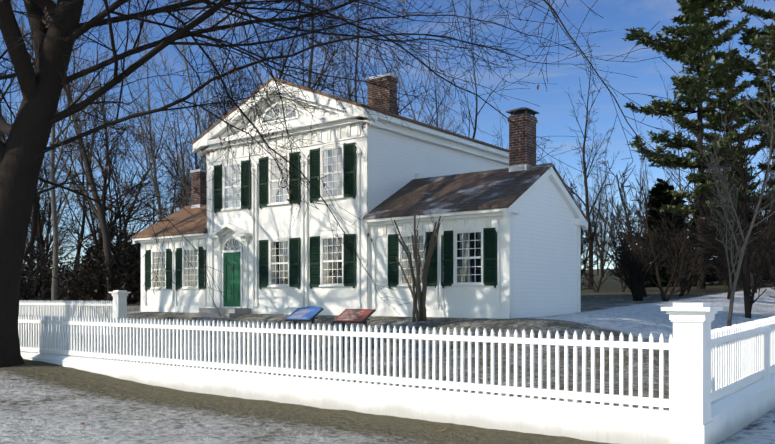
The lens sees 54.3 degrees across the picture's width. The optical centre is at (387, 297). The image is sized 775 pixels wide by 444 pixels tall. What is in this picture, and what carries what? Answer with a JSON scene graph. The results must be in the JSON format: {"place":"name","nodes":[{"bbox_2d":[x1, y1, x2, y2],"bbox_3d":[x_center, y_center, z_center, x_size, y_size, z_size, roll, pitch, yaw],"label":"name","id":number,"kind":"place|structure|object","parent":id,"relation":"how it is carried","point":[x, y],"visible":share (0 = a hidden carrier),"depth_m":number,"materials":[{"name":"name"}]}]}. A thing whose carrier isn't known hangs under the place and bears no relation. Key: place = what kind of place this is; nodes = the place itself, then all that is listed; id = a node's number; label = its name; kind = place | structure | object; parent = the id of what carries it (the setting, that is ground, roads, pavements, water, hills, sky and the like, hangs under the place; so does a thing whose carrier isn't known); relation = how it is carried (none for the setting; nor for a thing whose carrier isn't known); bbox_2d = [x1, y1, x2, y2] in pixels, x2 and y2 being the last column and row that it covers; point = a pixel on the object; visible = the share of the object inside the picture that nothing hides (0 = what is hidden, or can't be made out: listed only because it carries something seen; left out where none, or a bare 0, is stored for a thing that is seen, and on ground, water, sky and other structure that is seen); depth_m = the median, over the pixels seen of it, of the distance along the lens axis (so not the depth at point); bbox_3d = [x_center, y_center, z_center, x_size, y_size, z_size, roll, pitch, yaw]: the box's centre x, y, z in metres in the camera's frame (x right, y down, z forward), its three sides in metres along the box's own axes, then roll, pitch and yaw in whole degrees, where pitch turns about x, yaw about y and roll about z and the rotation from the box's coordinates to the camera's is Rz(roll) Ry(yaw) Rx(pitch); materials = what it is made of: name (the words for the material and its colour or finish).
{"place":"outdoors","nodes":[
{"label":"outdoors","id":0,"kind":"place"},
{"bbox_2d":[0,269,774,443],"bbox_3d":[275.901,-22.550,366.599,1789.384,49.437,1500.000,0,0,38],"label":"ground","id":1,"kind":"structure","parent":0,"point":[47,403],"depth_m":13.61,"materials":[{"name":"white snow"}]},
{"bbox_2d":[0,35,66,300],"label":"tree","id":2,"kind":"object","parent":1,"relation":"on","point":[9,86],"visible":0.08,"depth_m":43.87,"materials":[{"name":"brown plant"}]},
{"bbox_2d":[26,184,50,290],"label":"bare tree","id":3,"kind":"object","parent":1,"relation":"on","point":[36,240],"visible":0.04,"depth_m":68.38,"materials":[{"name":"brown plant"}]},
{"bbox_2d":[1,108,77,299],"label":"bare tree","id":4,"kind":"object","parent":1,"relation":"on","point":[40,228],"visible":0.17,"depth_m":55.48,"materials":[{"name":"brown plant"}]},
{"bbox_2d":[25,152,64,298],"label":"bare tree","id":5,"kind":"object","parent":1,"relation":"on","point":[33,244],"visible":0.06,"depth_m":62.99,"materials":[{"name":"brown plant"}]},
{"bbox_2d":[28,158,74,286],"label":"bare tree","id":6,"kind":"object","parent":1,"relation":"on","point":[59,225],"visible":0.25,"depth_m":72.96,"materials":[{"name":"brown plant"}]},
{"bbox_2d":[20,244,87,301],"bbox_3d":[-22.419,-1.357,47.318,6.663,4.240,7.023,0,0,-6],"label":"understory","id":7,"kind":"object","parent":1,"relation":"on","point":[24,281],"visible":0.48,"depth_m":46.85,"materials":[{"name":"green plant"}]},
{"bbox_2d":[27,149,88,299],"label":"bare tree","id":8,"kind":"object","parent":1,"relation":"on","point":[48,232],"visible":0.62,"depth_m":55.13,"materials":[{"name":"brown plant"}]},
{"bbox_2d":[26,163,97,297],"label":"bare tree","id":9,"kind":"object","parent":1,"relation":"on","point":[58,234],"visible":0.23,"depth_m":62.11,"materials":[{"name":"brown plant"}]},
{"bbox_2d":[19,7,113,303],"bbox_3d":[-17.905,-12.326,39.436,7.036,26.418,6.015,0,0,-39],"label":"tree","id":10,"kind":"object","parent":1,"relation":"on","point":[99,213],"visible":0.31,"depth_m":39.59,"materials":[{"name":"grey plant"}]},
{"bbox_2d":[18,290,130,335],"bbox_3d":[-12.555,0.931,28.496,9.180,2.350,0.520,0,0,38],"label":"picket fence","id":11,"kind":"object","parent":1,"relation":"on","point":[118,305],"visible":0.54,"depth_m":27.41,"materials":[{"name":"paint"}]},
{"bbox_2d":[0,0,159,309],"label":"tree","id":12,"kind":"object","parent":1,"relation":"on","point":[55,236],"visible":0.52,"depth_m":34.28,"materials":[{"name":"brown plant"}]},
{"bbox_2d":[43,124,128,251],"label":"bare tree","id":13,"kind":"object","parent":1,"relation":"on","point":[88,220],"visible":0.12,"depth_m":79.05,"materials":[{"name":"brown plant"}]},
{"bbox_2d":[82,246,95,295],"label":"understory","id":14,"kind":"object","parent":1,"relation":"on","point":[86,253],"visible":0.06,"depth_m":75.66,"materials":[{"name":"brown plant"}]},
{"bbox_2d":[49,226,140,303],"bbox_3d":[-14.236,-1.601,42.003,8.428,4.726,7.305,0,0,-26],"label":"understory","id":15,"kind":"object","parent":1,"relation":"on","point":[89,269],"visible":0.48,"depth_m":40.10,"materials":[{"name":"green plant"}]},
{"bbox_2d":[74,52,138,242],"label":"bare tree","id":16,"kind":"object","parent":1,"relation":"on","point":[108,172],"visible":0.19,"depth_m":83.62,"materials":[{"name":"brown plant"}]},
{"bbox_2d":[49,101,168,292],"bbox_3d":[-20.115,-7.005,51.676,6.664,15.088,8.422,0,0,31],"label":"bare tree","id":17,"kind":"object","parent":1,"relation":"on","point":[79,244],"visible":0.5,"depth_m":51.88,"materials":[{"name":"brown plant"}]},
{"bbox_2d":[80,159,140,260],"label":"bare tree","id":18,"kind":"object","parent":1,"relation":"on","point":[116,211],"visible":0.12,"depth_m":69.16,"materials":[{"name":"brown plant"}]},
{"bbox_2d":[91,265,140,302],"bbox_3d":[-15.149,-0.808,44.804,4.509,2.769,4.732,0,0,5],"label":"understory","id":19,"kind":"object","parent":1,"relation":"on","point":[117,284],"visible":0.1,"depth_m":43.62,"materials":[{"name":"brown plant"}]},
{"bbox_2d":[55,9,179,303],"bbox_3d":[-14.778,-7.672,42.314,6.771,16.915,6.281,0,0,-44],"label":"bare tree","id":20,"kind":"object","parent":1,"relation":"on","point":[104,192],"visible":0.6,"depth_m":41.85,"materials":[{"name":"brown plant"}]},
{"bbox_2d":[80,114,176,261],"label":"bare tree","id":21,"kind":"object","parent":1,"relation":"on","point":[125,231],"visible":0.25,"depth_m":55.85,"materials":[{"name":"brown plant"}]},
{"bbox_2d":[85,104,180,270],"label":"bare tree","id":22,"kind":"object","parent":1,"relation":"on","point":[120,224],"visible":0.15,"depth_m":62.85,"materials":[{"name":"brown plant"}]},
{"bbox_2d":[79,0,203,220],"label":"bare tree","id":23,"kind":"object","parent":1,"relation":"on","point":[153,179],"visible":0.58,"depth_m":40.29,"materials":[{"name":"brown plant"}]},
{"bbox_2d":[136,151,170,225],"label":"bare tree","id":24,"kind":"object","parent":1,"relation":"on","point":[153,198],"visible":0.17,"depth_m":61.66,"materials":[{"name":"brown plant"}]},
{"bbox_2d":[121,86,188,250],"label":"bare tree","id":25,"kind":"object","parent":1,"relation":"on","point":[150,187],"visible":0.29,"depth_m":73.57,"materials":[{"name":"brown plant"}]},
{"bbox_2d":[128,27,206,211],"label":"bare tree","id":26,"kind":"object","parent":1,"relation":"on","point":[160,162],"visible":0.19,"depth_m":54.63,"materials":[{"name":"brown plant"}]},
{"bbox_2d":[145,81,199,220],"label":"bare tree","id":27,"kind":"object","parent":1,"relation":"on","point":[180,145],"visible":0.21,"depth_m":52.01,"materials":[{"name":"brown plant"}]},
{"bbox_2d":[120,0,225,207],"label":"tree","id":28,"kind":"object","parent":1,"relation":"on","point":[179,105],"visible":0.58,"depth_m":37.25,"materials":[{"name":"brown plant"}]},
{"bbox_2d":[160,94,201,214],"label":"bare tree","id":29,"kind":"object","parent":1,"relation":"on","point":[175,166],"visible":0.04,"depth_m":80.35,"materials":[{"name":"brown plant"}]},
{"bbox_2d":[164,87,206,201],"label":"bare tree","id":30,"kind":"object","parent":1,"relation":"on","point":[195,157],"visible":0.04,"depth_m":78.42,"materials":[{"name":"brown plant"}]},
{"bbox_2d":[156,38,215,213],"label":"bare tree","id":31,"kind":"object","parent":1,"relation":"on","point":[187,127],"visible":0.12,"depth_m":94.78,"materials":[{"name":"brown plant"}]},
{"bbox_2d":[159,69,229,206],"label":"bare tree","id":32,"kind":"object","parent":1,"relation":"on","point":[179,194],"visible":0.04,"depth_m":44.94,"materials":[{"name":"brown plant"}]},
{"bbox_2d":[152,58,256,210],"bbox_3d":[-9.693,-6.073,40.738,7.399,13.519,5.313,0,0,1],"label":"bare tree","id":33,"kind":"object","parent":1,"relation":"on","point":[191,160],"visible":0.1,"depth_m":41.12,"materials":[{"name":"brown plant"}]},
{"bbox_2d":[193,54,235,162],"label":"bare tree","id":34,"kind":"object","parent":1,"relation":"on","point":[215,108],"visible":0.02,"depth_m":38.12,"materials":[{"name":"brown plant"}]},
{"bbox_2d":[192,3,257,128],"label":"bare tree","id":35,"kind":"object","parent":1,"relation":"on","point":[219,81],"depth_m":56.69,"materials":[{"name":"brown plant"}]},
{"bbox_2d":[226,12,263,102],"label":"bare tree","id":36,"kind":"object","parent":1,"relation":"on","point":[253,65],"visible":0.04,"depth_m":57.47,"materials":[{"name":"brown plant"}]},
{"bbox_2d":[222,6,270,113],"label":"bare tree","id":37,"kind":"object","parent":1,"relation":"on","point":[252,54],"visible":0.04,"depth_m":52.98,"materials":[{"name":"brown plant"}]},
{"bbox_2d":[206,1,321,110],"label":"bare tree","id":38,"kind":"object","parent":1,"relation":"on","point":[280,76],"visible":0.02,"depth_m":37.07,"materials":[{"name":"brown plant"}]},
{"bbox_2d":[284,306,323,354],"bbox_3d":[-2.002,0.944,18.432,0.850,1.483,0.605,0,0,38],"label":"blue sign","id":39,"kind":"object","parent":1,"relation":"on","point":[309,313],"visible":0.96,"depth_m":18.36,"materials":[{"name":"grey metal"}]},
{"bbox_2d":[258,0,387,101],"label":"tree","id":40,"kind":"object","parent":1,"relation":"on","point":[310,69],"visible":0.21,"depth_m":41.98,"materials":[{"name":"brown plant"}]},
{"bbox_2d":[306,0,381,102],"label":"bare tree","id":41,"kind":"object","parent":1,"relation":"on","point":[357,56],"visible":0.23,"depth_m":61.90,"materials":[{"name":"brown plant"}]},
{"bbox_2d":[332,309,375,358],"bbox_3d":[-0.772,0.981,17.408,0.900,1.425,0.502,0,0,38],"label":"red sign","id":42,"kind":"object","parent":1,"relation":"on","point":[353,316],"visible":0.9,"depth_m":17.36,"materials":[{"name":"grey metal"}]},
{"bbox_2d":[132,73,588,318],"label":"house","id":43,"kind":"structure","parent":1,"relation":"on","point":[513,222],"depth_m":23.57,"materials":[{"name":"white paint"}]},
{"bbox_2d":[339,55,403,113],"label":"bare tree","id":44,"kind":"object","parent":1,"relation":"on","point":[362,91],"visible":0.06,"depth_m":52.74,"materials":[{"name":"brown plant"}]},
{"bbox_2d":[0,0,774,367],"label":"tree","id":45,"kind":"object","parent":1,"relation":"on","point":[42,82],"visible":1,"depth_m":16.12,"materials":[{"name":"brown plant"}]},
{"bbox_2d":[18,303,774,443],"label":"picket fence","id":46,"kind":"object","parent":1,"relation":"on","point":[722,384],"visible":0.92,"depth_m":10.46,"materials":[{"name":"paint"}]},
{"bbox_2d":[397,50,411,117],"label":"bare tree","id":47,"kind":"object","parent":1,"relation":"on","point":[399,86],"depth_m":85.20,"materials":[{"name":"brown plant"}]},
{"bbox_2d":[360,34,453,126],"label":"tree","id":48,"kind":"object","parent":1,"relation":"on","point":[410,115],"visible":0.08,"depth_m":49.36,"materials":[{"name":"brown plant"}]},
{"bbox_2d":[358,4,457,130],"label":"bare tree","id":49,"kind":"object","parent":1,"relation":"on","point":[452,104],"visible":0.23,"depth_m":57.27,"materials":[{"name":"brown plant"}]},
{"bbox_2d":[387,196,442,321],"bbox_3d":[0.802,-1.020,20.639,1.556,3.460,0.711,0,0,31],"label":"lilac shrub","id":50,"kind":"object","parent":1,"relation":"on","point":[419,312],"visible":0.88,"depth_m":20.53,"materials":[{"name":"plant"}]},
{"bbox_2d":[417,28,460,133],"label":"bare tree","id":51,"kind":"object","parent":1,"relation":"on","point":[422,107],"visible":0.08,"depth_m":51.90,"materials":[{"name":"brown plant"}]},
{"bbox_2d":[405,45,482,141],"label":"bare tree","id":52,"kind":"object","parent":1,"relation":"on","point":[436,105],"visible":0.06,"depth_m":60.35,"materials":[{"name":"brown plant"}]},
{"bbox_2d":[459,13,566,162],"bbox_3d":[8.078,-11.200,61.080,9.428,21.707,12.046,0,0,32],"label":"bare tree","id":53,"kind":"object","parent":1,"relation":"on","point":[476,98],"visible":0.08,"depth_m":60.09,"materials":[{"name":"brown plant"}]},
{"bbox_2d":[536,30,618,288],"bbox_3d":[12.444,-8.832,50.106,5.519,17.328,6.704,0,0,8],"label":"tree","id":54,"kind":"object","parent":1,"relation":"on","point":[587,204],"visible":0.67,"depth_m":49.33,"materials":[{"name":"brown plant"}]},
{"bbox_2d":[563,175,601,289],"bbox_3d":[7.824,-2.250,31.652,2.457,6.004,3.814,0,0,-18],"label":"brush","id":55,"kind":"object","parent":1,"relation":"on","point":[584,241],"visible":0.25,"depth_m":30.57,"materials":[{"name":"brown plant"}]},
{"bbox_2d":[576,165,597,248],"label":"birch tree","id":56,"kind":"object","parent":1,"relation":"on","point":[581,202],"visible":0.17,"depth_m":145.88,"materials":[{"name":"brown plant"}]},
{"bbox_2d":[581,161,610,276],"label":"tree","id":57,"kind":"object","parent":1,"relation":"on","point":[595,186],"visible":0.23,"depth_m":124.69,"materials":[{"name":"brown plant"}]},
{"bbox_2d":[584,190,607,275],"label":"tree","id":58,"kind":"object","parent":1,"relation":"on","point":[595,244],"visible":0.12,"depth_m":161.89,"materials":[{"name":"brown plant"}]},
{"bbox_2d":[583,190,615,274],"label":"tree","id":59,"kind":"object","parent":1,"relation":"on","point":[586,253],"visible":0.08,"depth_m":162.22,"materials":[{"name":"brown plant"}]},
{"bbox_2d":[587,151,616,252],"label":"bare tree","id":60,"kind":"object","parent":1,"relation":"on","point":[601,225],"visible":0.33,"depth_m":150.69,"materials":[{"name":"brown plant"}]},
{"bbox_2d":[581,217,629,291],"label":"brush","id":61,"kind":"object","parent":1,"relation":"on","point":[604,260],"visible":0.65,"depth_m":42.52,"materials":[{"name":"brown plant"}]},
{"bbox_2d":[590,184,621,260],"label":"tree","id":62,"kind":"object","parent":1,"relation":"on","point":[611,222],"visible":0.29,"depth_m":125.40,"materials":[{"name":"brown plant"}]},
{"bbox_2d":[588,155,628,270],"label":"tree","id":63,"kind":"object","parent":1,"relation":"on","point":[604,229],"visible":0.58,"depth_m":116.93,"materials":[{"name":"brown dark bark"}]},
{"bbox_2d":[595,146,635,271],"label":"tree","id":64,"kind":"object","parent":1,"relation":"on","point":[612,206],"visible":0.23,"depth_m":159.37,"materials":[{"name":"brown plant"}]},
{"bbox_2d":[613,234,630,276],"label":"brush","id":65,"kind":"object","parent":1,"relation":"on","point":[622,257],"visible":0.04,"depth_m":115.81,"materials":[{"name":"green plant"}]},
{"bbox_2d":[598,203,646,288],"bbox_3d":[10.580,-1.900,33.582,2.161,4.807,2.434,0,0,-43],"label":"brush","id":66,"kind":"object","parent":1,"relation":"on","point":[621,240],"visible":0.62,"depth_m":33.62,"materials":[{"name":"brown plant"}]},
{"bbox_2d":[598,160,662,296],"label":"bare tree","id":67,"kind":"object","parent":1,"relation":"on","point":[631,221],"visible":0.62,"depth_m":35.89,"materials":[{"name":"brown plant"}]},
{"bbox_2d":[617,127,649,232],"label":"tree","id":68,"kind":"object","parent":1,"relation":"on","point":[639,194],"visible":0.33,"depth_m":110.80,"materials":[{"name":"brown plant"}]},
{"bbox_2d":[599,225,668,300],"bbox_3d":[9.995,-1.404,30.508,2.895,3.322,1.819,0,0,38],"label":"bare shrub","id":69,"kind":"object","parent":1,"relation":"on","point":[636,275],"visible":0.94,"depth_m":30.38,"materials":[{"name":"brown plant"}]},
{"bbox_2d":[606,208,671,291],"bbox_3d":[13.796,-2.424,41.550,2.874,5.254,2.386,0,0,-10],"label":"brush","id":70,"kind":"object","parent":1,"relation":"on","point":[621,282],"visible":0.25,"depth_m":41.79,"materials":[{"name":"brown plant"}]},
{"bbox_2d":[635,136,648,233],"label":"tree","id":71,"kind":"object","parent":1,"relation":"on","point":[642,190],"visible":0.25,"depth_m":145.86,"materials":[{"name":"brown plant"}]},
{"bbox_2d":[634,140,651,232],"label":"tree","id":72,"kind":"object","parent":1,"relation":"on","point":[643,189],"visible":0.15,"depth_m":149.50,"materials":[{"name":"brown plant"}]},
{"bbox_2d":[621,177,696,286],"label":"conifer","id":73,"kind":"object","parent":1,"relation":"on","point":[658,197],"visible":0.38,"depth_m":51.97,"materials":[{"name":"green plant"}]},
{"bbox_2d":[615,178,703,300],"bbox_3d":[10.905,-2.036,30.037,2.311,5.423,3.772,0,0,-38],"label":"brush","id":74,"kind":"object","parent":1,"relation":"on","point":[658,276],"visible":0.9,"depth_m":30.03,"materials":[{"name":"brown plant"}]},
{"bbox_2d":[623,185,713,282],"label":"conifer","id":75,"kind":"object","parent":1,"relation":"on","point":[682,219],"visible":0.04,"depth_m":63.15,"materials":[{"name":"green plant"}]},
{"bbox_2d":[648,216,698,291],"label":"brush","id":76,"kind":"object","parent":1,"relation":"on","point":[673,250],"visible":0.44,"depth_m":39.73,"materials":[{"name":"brown plant"}]},
{"bbox_2d":[652,207,699,291],"bbox_3d":[15.024,-2.331,39.841,2.526,5.132,3.330,0,0,32],"label":"brush","id":77,"kind":"object","parent":1,"relation":"on","point":[670,235],"visible":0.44,"depth_m":39.72,"materials":[{"name":"brown plant"}]},
{"bbox_2d":[641,64,717,222],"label":"tree","id":78,"kind":"object","parent":1,"relation":"on","point":[672,180],"visible":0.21,"depth_m":67.58,"materials":[{"name":"brown plant"}]},
{"bbox_2d":[667,216,707,286],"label":"brush","id":79,"kind":"object","parent":1,"relation":"on","point":[694,278],"visible":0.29,"depth_m":49.80,"materials":[{"name":"brown plant"}]},
{"bbox_2d":[676,240,711,292],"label":"brush","id":80,"kind":"object","parent":1,"relation":"on","point":[690,285],"visible":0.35,"depth_m":37.62,"materials":[{"name":"brown plant"}]},
{"bbox_2d":[621,0,773,288],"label":"pine","id":81,"kind":"object","parent":1,"relation":"on","point":[695,89],"visible":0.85,"depth_m":43.66,"materials":[{"name":"green plant"}]},
{"bbox_2d":[664,193,735,295],"bbox_3d":[13.972,-2.159,33.631,3.044,5.169,2.642,0,0,16],"label":"brush","id":82,"kind":"object","parent":1,"relation":"on","point":[687,280],"visible":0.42,"depth_m":33.82,"materials":[{"name":"brown plant"}]},
{"bbox_2d":[688,181,722,280],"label":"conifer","id":83,"kind":"object","parent":1,"relation":"on","point":[694,225],"depth_m":67.75,"materials":[{"name":"green plant"}]},
{"bbox_2d":[664,76,750,226],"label":"tree","id":84,"kind":"object","parent":1,"relation":"on","point":[684,170],"visible":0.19,"depth_m":73.25,"materials":[{"name":"brown plant"}]},
{"bbox_2d":[706,250,723,284],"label":"brush","id":85,"kind":"object","parent":1,"relation":"on","point":[711,280],"visible":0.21,"depth_m":53.20,"materials":[{"name":"brown plant"}]},
{"bbox_2d":[674,46,762,282],"bbox_3d":[25.127,-9.864,57.593,8.827,18.173,6.691,0,0,38],"label":"pine","id":86,"kind":"object","parent":1,"relation":"on","point":[739,89],"visible":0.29,"depth_m":56.49,"materials":[{"name":"green plant"}]},
{"bbox_2d":[697,97,739,282],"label":"tree","id":87,"kind":"object","parent":1,"relation":"on","point":[711,189],"visible":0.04,"depth_m":56.76,"materials":[{"name":"brown plant"}]},
{"bbox_2d":[693,4,758,284],"bbox_3d":[19.283,-8.289,43.113,3.384,16.131,7.096,0,0,23],"label":"tree","id":88,"kind":"object","parent":1,"relation":"on","point":[724,166],"visible":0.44,"depth_m":42.60,"materials":[{"name":"brown plant"}]},
{"bbox_2d":[714,243,737,286],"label":"brush","id":89,"kind":"object","parent":1,"relation":"on","point":[724,284],"visible":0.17,"depth_m":47.69,"materials":[{"name":"brown plant"}]},
{"bbox_2d":[678,119,774,318],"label":"bare tree","id":90,"kind":"object","parent":1,"relation":"on","point":[749,300],"visible":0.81,"depth_m":25.29,"materials":[{"name":"brown plant"}]},
{"bbox_2d":[702,200,763,298],"bbox_3d":[13.887,-1.688,30.682,1.925,4.356,2.162,0,0,-1],"label":"brush","id":91,"kind":"object","parent":1,"relation":"on","point":[728,285],"visible":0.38,"depth_m":30.91,"materials":[{"name":"brown plant"}]},
{"bbox_2d":[693,36,774,325],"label":"pale tree","id":92,"kind":"object","parent":1,"relation":"on","point":[729,197],"visible":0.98,"depth_m":22.15,"materials":[{"name":"grey plant"}]},
{"bbox_2d":[705,204,762,284],"bbox_3d":[23.539,-3.393,52.766,3.092,6.106,4.691,0,0,-27],"label":"brush","id":93,"kind":"object","parent":1,"relation":"on","point":[722,249],"visible":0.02,"depth_m":52.56,"materials":[{"name":"brown plant"}]},
{"bbox_2d":[716,208,770,279],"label":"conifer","id":94,"kind":"object","parent":1,"relation":"on","point":[749,218],"visible":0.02,"depth_m":64.62,"materials":[{"name":"green plant"}]},
{"bbox_2d":[722,0,774,209],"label":"pine","id":95,"kind":"object","parent":1,"relation":"on","point":[752,36],"visible":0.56,"depth_m":44.03,"materials":[{"name":"green plant"}]},
{"bbox_2d":[732,237,768,292],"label":"brush","id":96,"kind":"object","parent":1,"relation":"on","point":[759,263],"visible":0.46,"depth_m":36.48,"materials":[{"name":"brown plant"}]},
{"bbox_2d":[729,196,774,286],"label":"brush","id":97,"kind":"object","parent":1,"relation":"on","point":[772,241],"visible":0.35,"depth_m":39.30,"materials":[{"name":"brown plant"}]},
{"bbox_2d":[738,233,770,291],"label":"brush","id":98,"kind":"object","parent":1,"relation":"on","point":[758,266],"visible":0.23,"depth_m":37.86,"materials":[{"name":"brown plant"}]},
{"bbox_2d":[735,194,774,287],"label":"brush","id":99,"kind":"object","parent":1,"relation":"on","point":[762,224],"visible":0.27,"depth_m":40.21,"materials":[{"name":"brown plant"}]},
{"bbox_2d":[737,51,774,287],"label":"tree","id":100,"kind":"object","parent":1,"relation":"on","point":[767,227],"visible":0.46,"depth_m":42.51,"materials":[{"name":"brown plant"}]},
{"bbox_2d":[750,201,774,297],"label":"brush","id":101,"kind":"object","parent":1,"relation":"on","point":[768,275],"visible":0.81,"depth_m":26.33,"materials":[{"name":"brown plant"}]},
{"bbox_2d":[753,149,774,194],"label":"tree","id":102,"kind":"object","parent":1,"relation":"on","point":[764,174],"visible":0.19,"depth_m":71.23,"materials":[{"name":"brown plant"}]},
{"bbox_2d":[755,216,774,271],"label":"brush","id":103,"kind":"object","parent":1,"relation":"on","point":[770,241],"visible":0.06,"depth_m":44.25,"materials":[{"name":"brown plant"}]},
{"bbox_2d":[758,150,774,231],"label":"tree","id":104,"kind":"object","parent":1,"relation":"on","point":[768,179],"visible":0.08,"depth_m":77.01,"materials":[{"name":"brown plant"}]},
{"bbox_2d":[760,246,774,289],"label":"brush","id":105,"kind":"object","parent":1,"relation":"on","point":[772,269],"visible":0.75,"depth_m":35.88,"materials":[{"name":"brown plant"}]},
{"bbox_2d":[0,0,774,274],"label":"sky","id":106,"kind":"structure","parent":0,"point":[555,104],"materials":[{"name":"blue"}]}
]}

